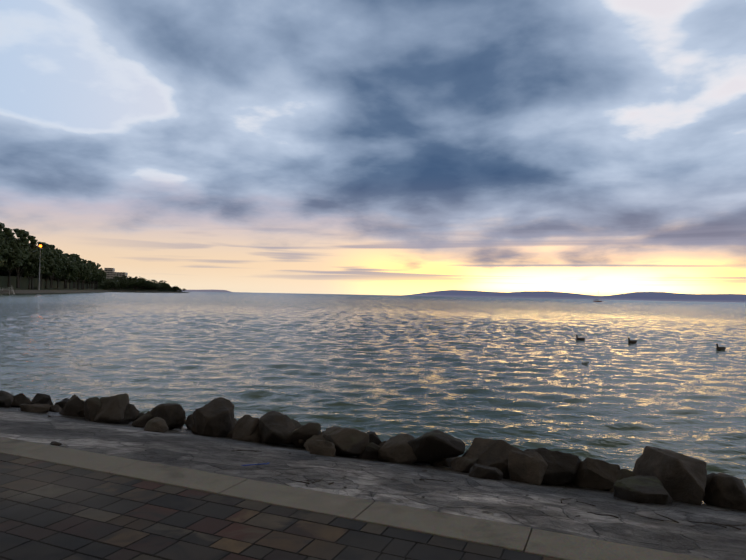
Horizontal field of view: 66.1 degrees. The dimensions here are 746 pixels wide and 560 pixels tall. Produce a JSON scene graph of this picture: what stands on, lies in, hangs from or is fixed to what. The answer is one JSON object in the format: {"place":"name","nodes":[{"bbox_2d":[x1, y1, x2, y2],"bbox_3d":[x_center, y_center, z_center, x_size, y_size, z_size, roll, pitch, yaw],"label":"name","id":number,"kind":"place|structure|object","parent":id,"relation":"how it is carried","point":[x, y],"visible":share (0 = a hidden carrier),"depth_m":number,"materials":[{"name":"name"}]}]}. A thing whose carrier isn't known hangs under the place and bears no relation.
{"place":"outdoors","nodes":[
{"label":"outdoors","id":0,"kind":"place"},
{"bbox_2d":[1,291,190,293],"bbox_3d":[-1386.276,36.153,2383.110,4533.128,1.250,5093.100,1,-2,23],"label":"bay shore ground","id":1,"kind":"structure","parent":0,"point":[43,293],"depth_m":240.81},
{"bbox_2d":[0,244,13,266],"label":"plane tree","id":2,"kind":"object","parent":1,"relation":"on","point":[4,252],"visible":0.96,"depth_m":215.75,"materials":[{"name":"green plant"}]},
{"bbox_2d":[0,222,14,242],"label":"plane tree","id":3,"kind":"object","parent":1,"relation":"on","point":[8,232],"visible":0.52,"depth_m":239.19,"materials":[{"name":"green plant"}]},
{"bbox_2d":[0,287,14,293],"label":"bathing pier","id":4,"kind":"structure","parent":1,"relation":"on","point":[7,291],"depth_m":200.97,"materials":[{"name":"metal"}]},
{"bbox_2d":[2,242,18,267],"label":"plane tree","id":5,"kind":"object","parent":1,"relation":"on","point":[9,263],"visible":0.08,"depth_m":231.01,"materials":[{"name":"green plant"}]},
{"bbox_2d":[0,235,22,266],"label":"plane tree","id":6,"kind":"object","parent":1,"relation":"on","point":[17,253],"visible":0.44,"depth_m":220.43,"materials":[{"name":"green plant"}]},
{"bbox_2d":[0,247,23,269],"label":"plane tree","id":7,"kind":"object","parent":1,"relation":"on","point":[18,263],"visible":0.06,"depth_m":236.99,"materials":[{"name":"green plant"}]},
{"bbox_2d":[0,228,37,286],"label":"plane tree","id":8,"kind":"object","parent":1,"relation":"on","point":[24,236],"visible":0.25,"depth_m":245.05,"materials":[{"name":"green plant"}]},
{"bbox_2d":[6,238,42,287],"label":"plane tree","id":9,"kind":"object","parent":1,"relation":"on","point":[37,255],"visible":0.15,"depth_m":260.04,"materials":[{"name":"green plant"}]},
{"bbox_2d":[14,245,41,287],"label":"plane tree","id":10,"kind":"object","parent":1,"relation":"on","point":[30,259],"visible":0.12,"depth_m":254.04,"materials":[{"name":"green plant"}]},
{"bbox_2d":[22,258,47,288],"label":"plane tree","id":11,"kind":"object","parent":1,"relation":"on","point":[33,271],"visible":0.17,"depth_m":269.04,"materials":[{"name":"green plant"}]},
{"bbox_2d":[38,245,41,289],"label":"storm warning mast","id":12,"kind":"object","parent":1,"relation":"on","point":[40,246],"visible":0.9,"depth_m":252.12,"materials":[{"name":"grey metal"}]},
{"bbox_2d":[30,242,53,251],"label":"plane tree","id":13,"kind":"object","parent":1,"relation":"on","point":[43,244],"visible":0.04,"depth_m":329.72,"materials":[{"name":"green plant"}]},
{"bbox_2d":[30,248,54,288],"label":"plane tree","id":14,"kind":"object","parent":1,"relation":"on","point":[50,262],"visible":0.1,"depth_m":279.89,"materials":[{"name":"green plant"}]},
{"bbox_2d":[40,247,55,286],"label":"plane tree","id":15,"kind":"object","parent":1,"relation":"on","point":[51,271],"visible":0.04,"depth_m":301.01,"materials":[{"name":"green plant"}]},
{"bbox_2d":[35,246,62,286],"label":"plane tree","id":16,"kind":"object","parent":1,"relation":"on","point":[50,254],"visible":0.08,"depth_m":291.40,"materials":[{"name":"green plant"}]},
{"bbox_2d":[42,270,59,287],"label":"plane tree","id":17,"kind":"object","parent":1,"relation":"on","point":[46,279],"depth_m":314.74,"materials":[{"name":"green plant"}]},
{"bbox_2d":[46,253,67,287],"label":"plane tree","id":18,"kind":"object","parent":1,"relation":"on","point":[63,259],"visible":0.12,"depth_m":308.83,"materials":[{"name":"green plant"}]},
{"bbox_2d":[44,245,70,279],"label":"plane tree","id":19,"kind":"object","parent":1,"relation":"on","point":[52,247],"visible":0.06,"depth_m":332.46,"materials":[{"name":"green plant"}]},
{"bbox_2d":[51,261,68,287],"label":"plane tree","id":20,"kind":"object","parent":1,"relation":"on","point":[63,268],"visible":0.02,"depth_m":324.86,"materials":[{"name":"green plant"}]},
{"bbox_2d":[45,262,77,287],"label":"plane tree","id":21,"kind":"object","parent":1,"relation":"on","point":[73,268],"visible":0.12,"depth_m":343.56,"materials":[{"name":"green plant"}]},
{"bbox_2d":[63,267,78,287],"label":"plane tree","id":22,"kind":"object","parent":1,"relation":"on","point":[72,274],"visible":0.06,"depth_m":358.32,"materials":[{"name":"green plant"}]},
{"bbox_2d":[63,253,83,287],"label":"plane tree","id":23,"kind":"object","parent":1,"relation":"on","point":[80,267],"visible":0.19,"depth_m":364.94,"materials":[{"name":"green plant"}]},
{"bbox_2d":[68,273,82,288],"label":"plane tree","id":24,"kind":"object","parent":1,"relation":"on","point":[74,280],"visible":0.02,"depth_m":390.50,"materials":[{"name":"green plant"}]},
{"bbox_2d":[68,254,83,260],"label":"plane tree","id":25,"kind":"object","parent":1,"relation":"on","point":[76,256],"visible":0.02,"depth_m":456.79,"materials":[{"name":"green plant"}]},
{"bbox_2d":[75,261,86,289],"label":"plane tree","id":26,"kind":"object","parent":1,"relation":"on","point":[84,278],"depth_m":422.61,"materials":[{"name":"green plant"}]},
{"bbox_2d":[74,264,91,287],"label":"plane tree","id":27,"kind":"object","parent":1,"relation":"on","point":[88,269],"visible":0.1,"depth_m":397.51,"materials":[{"name":"green plant"}]},
{"bbox_2d":[75,260,93,288],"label":"plane tree","id":28,"kind":"object","parent":1,"relation":"on","point":[90,264],"visible":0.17,"depth_m":443.40,"materials":[{"name":"green plant"}]},
{"bbox_2d":[83,269,97,288],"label":"plane tree","id":29,"kind":"object","parent":1,"relation":"on","point":[95,273],"visible":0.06,"depth_m":462.00,"materials":[{"name":"green plant"}]},
{"bbox_2d":[0,273,181,291],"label":"hedge","id":30,"kind":"object","parent":1,"relation":"on","point":[24,282],"visible":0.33,"depth_m":308.63,"materials":[{"name":"green plant"}]},
{"bbox_2d":[0,290,184,292],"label":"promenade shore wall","id":31,"kind":"structure","parent":1,"relation":"on","point":[46,291],"depth_m":308.52,"materials":[{"name":"concrete"}]},
{"bbox_2d":[86,260,100,288],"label":"plane tree","id":32,"kind":"object","parent":1,"relation":"on","point":[97,275],"visible":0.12,"depth_m":469.90,"materials":[{"name":"green plant"}]},
{"bbox_2d":[90,263,104,288],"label":"plane tree","id":33,"kind":"object","parent":1,"relation":"on","point":[102,273],"visible":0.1,"depth_m":499.91,"materials":[{"name":"green plant"}]},
{"bbox_2d":[100,284,110,288],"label":"plane tree","id":34,"kind":"object","parent":1,"relation":"on","point":[104,286],"visible":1,"depth_m":583.42,"materials":[{"name":"green plant"}]},
{"bbox_2d":[108,281,120,289],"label":"plane tree","id":35,"kind":"object","parent":1,"relation":"on","point":[117,283],"visible":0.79,"depth_m":592.10,"materials":[{"name":"green plant"}]},
{"bbox_2d":[104,268,127,278],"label":"building","id":36,"kind":"structure","parent":1,"relation":"on","point":[111,273],"depth_m":869.14,"materials":[{"name":"grey concrete"}]},
{"bbox_2d":[119,280,127,287],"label":"plane tree","id":37,"kind":"object","parent":1,"relation":"on","point":[123,283],"visible":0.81,"depth_m":598.31,"materials":[{"name":"green plant"}]},
{"bbox_2d":[119,276,131,287],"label":"plane tree","id":38,"kind":"object","parent":1,"relation":"on","point":[123,277],"visible":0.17,"depth_m":623.95,"materials":[{"name":"green plant"}]},
{"bbox_2d":[126,280,140,288],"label":"plane tree","id":39,"kind":"object","parent":1,"relation":"on","point":[132,283],"visible":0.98,"depth_m":614.16,"materials":[{"name":"green plant"}]},
{"bbox_2d":[131,276,145,289],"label":"plane tree","id":40,"kind":"object","parent":1,"relation":"on","point":[136,278],"visible":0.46,"depth_m":626.81,"materials":[{"name":"green plant"}]},
{"bbox_2d":[136,279,148,290],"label":"plane tree","id":41,"kind":"object","parent":1,"relation":"on","point":[143,284],"visible":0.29,"depth_m":633.13,"materials":[{"name":"green plant"}]},
{"bbox_2d":[146,280,157,289],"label":"plane tree","id":42,"kind":"object","parent":1,"relation":"on","point":[151,284],"visible":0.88,"depth_m":647.81,"materials":[{"name":"green plant"}]},
{"bbox_2d":[0,298,745,486],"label":"lake waves","id":43,"kind":"object","parent":1,"relation":"on","point":[523,378],"visible":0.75,"depth_m":16.72,"materials":[{"name":"grey liquid"}]},
{"bbox_2d":[626,337,636,343],"bbox_3d":[12.676,2.982,28.075,0.535,0.349,0.238,1,-1,-1],"label":"duck","id":44,"kind":"object","parent":43,"relation":"on","point":[632,341],"visible":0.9,"depth_m":28.01},
{"bbox_2d":[716,344,725,349],"bbox_3d":[15.168,2.953,25.049,0.535,0.349,0.238,1,-2,-9],"label":"duck","id":45,"kind":"object","parent":43,"relation":"on","point":[720,348],"visible":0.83,"depth_m":24.98},
{"bbox_2d":[178,290,230,291],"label":"shore","id":46,"kind":"structure","parent":0,"point":[207,290],"depth_m":5765.95,"materials":[{"name":"grey"}]},
{"bbox_2d":[0,407,745,559],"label":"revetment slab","id":47,"kind":"structure","parent":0,"point":[539,507],"depth_m":4.66,"materials":[{"name":"stone"}]},
{"bbox_2d":[0,392,13,406],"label":"riprap rock","id":48,"kind":"object","parent":47,"relation":"on","point":[6,399],"visible":0.88,"depth_m":8.58,"materials":[{"name":"stone"}]},
{"bbox_2d":[11,393,30,407],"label":"riprap rock","id":49,"kind":"object","parent":47,"relation":"on","point":[19,399],"visible":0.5,"depth_m":8.94,"materials":[{"name":"stone"}]},
{"bbox_2d":[20,404,49,412],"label":"riprap rock","id":50,"kind":"object","parent":47,"relation":"on","point":[40,408],"visible":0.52,"depth_m":8.17,"materials":[{"name":"stone"}]},
{"bbox_2d":[30,393,52,404],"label":"riprap rock","id":51,"kind":"object","parent":47,"relation":"on","point":[39,398],"visible":0.58,"depth_m":8.71,"materials":[{"name":"stone"}]},
{"bbox_2d":[49,405,61,411],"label":"riprap rock","id":52,"kind":"object","parent":47,"relation":"on","point":[55,408],"visible":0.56,"depth_m":8.58,"materials":[{"name":"stone"}]},
{"bbox_2d":[55,398,68,407],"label":"riprap rock","id":53,"kind":"object","parent":47,"relation":"on","point":[62,403],"visible":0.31,"depth_m":9.25,"materials":[{"name":"stone"}]},
{"bbox_2d":[59,395,84,416],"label":"riprap rock","id":54,"kind":"object","parent":47,"relation":"on","point":[73,405],"visible":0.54,"depth_m":8.28,"materials":[{"name":"stone"}]},
{"bbox_2d":[84,397,101,420],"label":"riprap rock","id":55,"kind":"object","parent":47,"relation":"on","point":[92,406],"visible":0.6,"depth_m":8.02,"materials":[{"name":"stone"}]},
{"bbox_2d":[94,393,128,422],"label":"riprap rock","id":56,"kind":"object","parent":47,"relation":"on","point":[112,409],"visible":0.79,"depth_m":7.96,"materials":[{"name":"stone"}]},
{"bbox_2d":[114,403,138,423],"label":"riprap rock","id":57,"kind":"object","parent":47,"relation":"on","point":[131,413],"visible":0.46,"depth_m":8.08,"materials":[{"name":"stone"}]},
{"bbox_2d":[132,413,143,421],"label":"riprap rock","id":58,"kind":"object","parent":47,"relation":"on","point":[138,416],"visible":0.15,"depth_m":8.58,"materials":[{"name":"stone"}]},
{"bbox_2d":[131,411,152,427],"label":"riprap rock","id":59,"kind":"object","parent":47,"relation":"on","point":[143,420],"visible":0.4,"depth_m":7.65,"materials":[{"name":"stone"}]},
{"bbox_2d":[144,417,168,432],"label":"riprap rock","id":60,"kind":"object","parent":47,"relation":"on","point":[156,424],"visible":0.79,"depth_m":7.05,"materials":[{"name":"stone"}]},
{"bbox_2d":[150,403,185,429],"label":"riprap rock","id":61,"kind":"object","parent":47,"relation":"on","point":[173,416],"visible":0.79,"depth_m":7.65,"materials":[{"name":"stone"}]},
{"bbox_2d":[185,414,193,430],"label":"riprap rock","id":62,"kind":"object","parent":47,"relation":"on","point":[189,423],"visible":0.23,"depth_m":8.13,"materials":[{"name":"stone"}]},
{"bbox_2d":[191,424,196,433],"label":"riprap rock","id":63,"kind":"object","parent":47,"relation":"on","point":[193,429],"visible":0.15,"depth_m":7.62,"materials":[{"name":"stone"}]},
{"bbox_2d":[192,397,233,436],"bbox_3d":[-2.116,1.861,7.608,0.555,0.441,0.594,-3,13,-13],"label":"riprap rock","id":64,"kind":"object","parent":47,"relation":"on","point":[214,417],"visible":0.88,"depth_m":7.42,"materials":[{"name":"stone"}]},
{"bbox_2d":[226,427,234,437],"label":"riprap rock","id":65,"kind":"object","parent":47,"relation":"on","point":[229,434],"visible":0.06,"depth_m":7.55,"materials":[{"name":"stone"}]},
{"bbox_2d":[232,414,258,440],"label":"riprap rock","id":66,"kind":"object","parent":47,"relation":"on","point":[248,424],"visible":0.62,"depth_m":7.20,"materials":[{"name":"stone"}]},
{"bbox_2d":[242,424,260,441],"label":"riprap rock","id":67,"kind":"object","parent":47,"relation":"on","point":[254,437],"visible":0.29,"depth_m":7.07,"materials":[{"name":"stone"}]},
{"bbox_2d":[241,462,268,465],"bbox_3d":[-0.993,1.560,4.850,0.233,0.018,0.027,2,-2,-16],"label":"drinking straw","id":68,"kind":"object","parent":47,"relation":"on","point":[255,464],"visible":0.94,"depth_m":4.85,"materials":[{"name":"blue plastic"}]},
{"bbox_2d":[258,411,295,444],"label":"riprap rock","id":69,"kind":"object","parent":47,"relation":"on","point":[275,427],"visible":0.94,"depth_m":7.04,"materials":[{"name":"stone"}]},
{"bbox_2d":[290,419,300,444],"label":"riprap rock","id":70,"kind":"object","parent":47,"relation":"on","point":[297,424],"visible":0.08,"depth_m":7.49,"materials":[{"name":"stone"}]},
{"bbox_2d":[298,439,304,447],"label":"riprap rock","id":71,"kind":"object","parent":47,"relation":"on","point":[301,442],"visible":0.19,"depth_m":6.94,"materials":[{"name":"stone"}]},
{"bbox_2d":[289,422,320,447],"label":"riprap rock","id":72,"kind":"object","parent":47,"relation":"on","point":[307,431],"visible":0.79,"depth_m":6.93,"materials":[{"name":"stone"}]},
{"bbox_2d":[303,435,324,450],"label":"riprap rock","id":73,"kind":"object","parent":47,"relation":"on","point":[315,437],"visible":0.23,"depth_m":6.73,"materials":[{"name":"stone"}]},
{"bbox_2d":[308,440,335,456],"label":"riprap rock","id":74,"kind":"object","parent":47,"relation":"on","point":[322,447],"visible":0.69,"depth_m":6.25,"materials":[{"name":"stone"}]},
{"bbox_2d":[50,431,594,516],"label":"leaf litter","id":75,"kind":"object","parent":47,"relation":"on","point":[59,444],"visible":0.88,"depth_m":4.80,"materials":[{"name":"brown plant"}]},
{"bbox_2d":[323,426,368,455],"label":"riprap rock","id":76,"kind":"object","parent":47,"relation":"on","point":[350,441],"visible":0.79,"depth_m":6.42,"materials":[{"name":"stone"}]},
{"bbox_2d":[357,442,380,459],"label":"riprap rock","id":77,"kind":"object","parent":47,"relation":"on","point":[370,450],"visible":0.38,"depth_m":6.46,"materials":[{"name":"stone"}]},
{"bbox_2d":[367,431,380,444],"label":"riprap rock","id":78,"kind":"object","parent":47,"relation":"on","point":[374,438],"visible":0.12,"depth_m":6.95,"materials":[{"name":"stone"}]},
{"bbox_2d":[378,436,393,446],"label":"riprap rock","id":79,"kind":"object","parent":47,"relation":"on","point":[381,444],"visible":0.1,"depth_m":6.89,"materials":[{"name":"stone"}]},
{"bbox_2d":[48,415,745,529],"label":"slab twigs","id":80,"kind":"object","parent":47,"relation":"on","point":[724,526],"visible":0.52,"depth_m":4.20,"materials":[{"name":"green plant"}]},
{"bbox_2d":[378,433,416,463],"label":"riprap rock","id":81,"kind":"object","parent":47,"relation":"on","point":[397,448],"visible":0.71,"depth_m":6.28,"materials":[{"name":"stone"}]},
{"bbox_2d":[407,430,464,462],"bbox_3d":[0.665,1.842,6.343,0.688,0.368,0.604,3,-4,0],"label":"riprap rock","id":82,"kind":"object","parent":47,"relation":"on","point":[433,445],"visible":0.85,"depth_m":6.15,"materials":[{"name":"stone"}]},
{"bbox_2d":[429,457,456,466],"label":"riprap rock","id":83,"kind":"object","parent":47,"relation":"on","point":[445,462],"visible":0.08,"depth_m":6.37,"materials":[{"name":"stone"}]},
{"bbox_2d":[451,457,478,472],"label":"riprap rock","id":84,"kind":"object","parent":47,"relation":"on","point":[462,464],"visible":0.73,"depth_m":5.90,"materials":[{"name":"stone"}]},
{"bbox_2d":[469,464,502,479],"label":"riprap rock","id":85,"kind":"object","parent":47,"relation":"on","point":[483,472],"visible":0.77,"depth_m":5.50,"materials":[{"name":"stone"}]},
{"bbox_2d":[462,437,521,478],"bbox_3d":[1.205,1.890,6.039,0.698,0.398,0.509,4,9,21],"label":"riprap rock","id":86,"kind":"object","parent":47,"relation":"on","point":[490,452],"visible":0.44,"depth_m":5.98,"materials":[{"name":"stone"}]},
{"bbox_2d":[508,450,547,484],"bbox_3d":[1.543,1.919,5.684,0.359,0.428,0.377,0,-2,41],"label":"riprap rock","id":87,"kind":"object","parent":47,"relation":"on","point":[530,467],"visible":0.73,"depth_m":5.59,"materials":[{"name":"stone"}]},
{"bbox_2d":[524,448,581,485],"bbox_3d":[1.812,1.906,5.795,0.571,0.394,0.592,-1,-14,26],"label":"riprap rock","id":88,"kind":"object","parent":47,"relation":"on","point":[561,469],"visible":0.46,"depth_m":5.63,"materials":[{"name":"stone"}]},
{"bbox_2d":[571,457,619,490],"bbox_3d":[2.168,1.931,5.713,0.361,0.406,0.701,-11,8,-38],"label":"riprap rock","id":89,"kind":"object","parent":47,"relation":"on","point":[596,474],"visible":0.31,"depth_m":5.57,"materials":[{"name":"stone"}]},
{"bbox_2d":[609,469,635,491],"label":"riprap rock","id":90,"kind":"object","parent":47,"relation":"on","point":[620,474],"visible":0.25,"depth_m":5.47,"materials":[{"name":"stone"}]},
{"bbox_2d":[613,475,672,504],"bbox_3d":[2.411,1.914,5.039,0.515,0.263,0.426,2,-2,-32],"label":"riprap rock","id":91,"kind":"object","parent":47,"relation":"on","point":[644,489],"visible":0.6,"depth_m":4.94,"materials":[{"name":"stone"}]},
{"bbox_2d":[632,446,706,505],"bbox_3d":[2.881,1.879,5.467,0.458,0.477,0.786,2,-2,-31],"label":"riprap rock","id":92,"kind":"object","parent":47,"relation":"on","point":[682,477],"visible":0.83,"depth_m":5.28,"materials":[{"name":"stone"}]},
{"bbox_2d":[705,473,714,488],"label":"riprap rock","id":93,"kind":"object","parent":47,"relation":"on","point":[709,477],"visible":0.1,"depth_m":5.43,"materials":[{"name":"stone"}]},
{"bbox_2d":[703,473,745,510],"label":"riprap rock","id":94,"kind":"object","parent":47,"relation":"on","point":[723,490],"visible":0.77,"depth_m":5.13,"materials":[{"name":"stone"}]},
{"bbox_2d":[0,291,745,531],"bbox_3d":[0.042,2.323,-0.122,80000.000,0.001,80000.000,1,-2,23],"label":"lake water","id":95,"kind":"structure","parent":0,"point":[736,307],"depth_m":260.28,"materials":[{"name":"grey liquid"}]},
{"bbox_2d":[0,0,745,295],"label":"sky","id":96,"kind":"structure","parent":0,"point":[353,147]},
{"bbox_2d":[401,290,745,302],"bbox_3d":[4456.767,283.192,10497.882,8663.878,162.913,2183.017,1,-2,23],"label":"distant hills","id":97,"kind":"structure","parent":0,"point":[656,296],"depth_m":10557.40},
{"label":"land","id":98,"kind":"structure","parent":0,"visible":0},
{"bbox_2d":[0,453,560,559],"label":"promenade paving","id":99,"kind":"structure","parent":98,"relation":"on","point":[51,511],"depth_m":3.28,"materials":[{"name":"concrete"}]},
{"bbox_2d":[94,517,542,559],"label":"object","id":100,"kind":"object","parent":98,"relation":"on","point":[381,554],"depth_m":3.07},
{"bbox_2d":[0,437,712,559],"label":"promenade kerb","id":101,"kind":"structure","parent":98,"relation":"on","point":[543,543],"depth_m":3.61,"materials":[{"name":"concrete"}]}
]}

